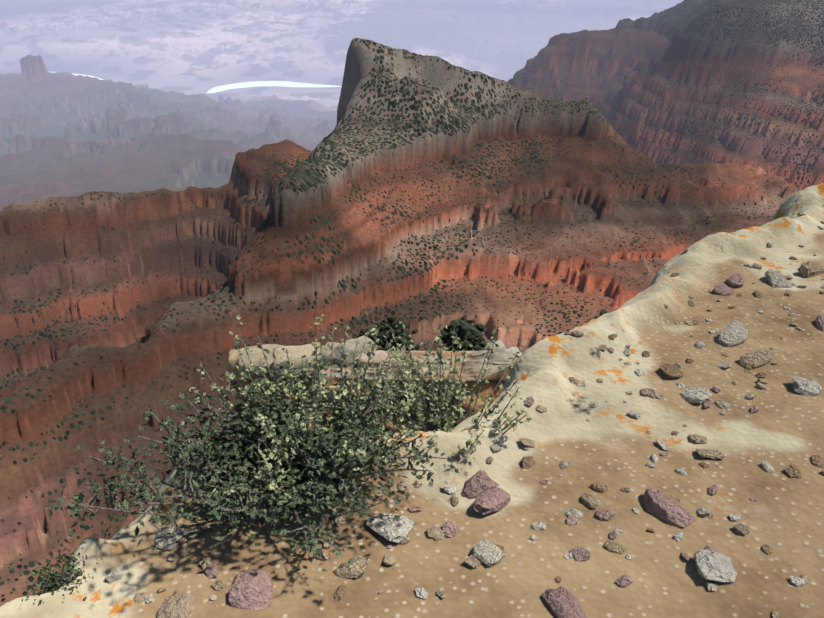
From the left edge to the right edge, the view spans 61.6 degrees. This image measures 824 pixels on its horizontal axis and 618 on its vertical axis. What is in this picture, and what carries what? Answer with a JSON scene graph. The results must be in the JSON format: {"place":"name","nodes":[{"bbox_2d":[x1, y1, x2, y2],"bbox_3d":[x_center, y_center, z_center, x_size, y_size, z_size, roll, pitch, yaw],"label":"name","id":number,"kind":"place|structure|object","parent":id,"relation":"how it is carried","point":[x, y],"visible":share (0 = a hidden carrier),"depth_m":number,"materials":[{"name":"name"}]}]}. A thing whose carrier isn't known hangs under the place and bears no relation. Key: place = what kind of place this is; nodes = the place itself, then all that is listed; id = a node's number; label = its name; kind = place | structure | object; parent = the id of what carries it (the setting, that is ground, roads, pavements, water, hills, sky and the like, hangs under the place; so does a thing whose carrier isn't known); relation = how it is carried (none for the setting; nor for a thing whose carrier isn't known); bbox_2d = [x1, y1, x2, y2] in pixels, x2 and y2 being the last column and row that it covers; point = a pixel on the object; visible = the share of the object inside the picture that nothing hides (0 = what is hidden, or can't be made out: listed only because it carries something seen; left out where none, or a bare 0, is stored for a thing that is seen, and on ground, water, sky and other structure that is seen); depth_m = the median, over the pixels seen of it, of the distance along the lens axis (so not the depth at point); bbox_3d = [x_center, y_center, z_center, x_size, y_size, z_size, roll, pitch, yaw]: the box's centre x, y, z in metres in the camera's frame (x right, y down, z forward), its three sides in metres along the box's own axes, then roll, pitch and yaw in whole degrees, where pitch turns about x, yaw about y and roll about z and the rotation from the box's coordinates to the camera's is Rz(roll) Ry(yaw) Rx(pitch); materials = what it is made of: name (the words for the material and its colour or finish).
{"place":"outdoors","nodes":[
{"label":"outdoors","id":0,"kind":"place"},
{"bbox_2d":[54,72,341,93],"bbox_3d":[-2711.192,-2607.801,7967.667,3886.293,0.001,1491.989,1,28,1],"label":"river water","id":1,"kind":"structure","parent":0,"point":[255,84],"depth_m":7817.84,"materials":[{"name":"white liquid"}]},
{"bbox_2d":[230,350,517,435],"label":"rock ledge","id":2,"kind":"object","parent":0,"point":[474,365],"depth_m":49.07,"materials":[{"name":"stone"}]},
{"bbox_2d":[227,335,521,384],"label":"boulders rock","id":3,"kind":"object","parent":2,"relation":"on","point":[273,355],"visible":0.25,"depth_m":51.53,"materials":[{"name":"stone"}]},
{"bbox_2d":[248,309,606,373],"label":"shrubs","id":4,"kind":"object","parent":2,"relation":"on","point":[465,332],"depth_m":54.85,"materials":[{"name":"green plant"}]},
{"bbox_2d":[0,0,823,606],"bbox_3d":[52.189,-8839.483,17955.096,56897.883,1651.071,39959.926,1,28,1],"label":"terrain ground","id":5,"kind":"structure","parent":0,"point":[524,174],"depth_m":950.50,"materials":[{"name":"red stone"}]},
{"bbox_2d":[0,183,823,617],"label":"rocky ground","id":6,"kind":"structure","parent":0,"point":[612,445],"depth_m":2.09,"materials":[{"name":"stone"}]},
{"bbox_2d":[7,314,531,603],"bbox_3d":[-0.239,0.396,2.173,0.918,0.538,1.800,21,34,34],"label":"shrub","id":7,"kind":"object","parent":6,"relation":"on","point":[338,411],"depth_m":2.01,"materials":[{"name":"green plant"}]},
{"bbox_2d":[48,205,823,617],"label":"rocks","id":8,"kind":"object","parent":6,"relation":"on","point":[250,589],"visible":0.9,"depth_m":1.99,"materials":[{"name":"stone"}]}
]}

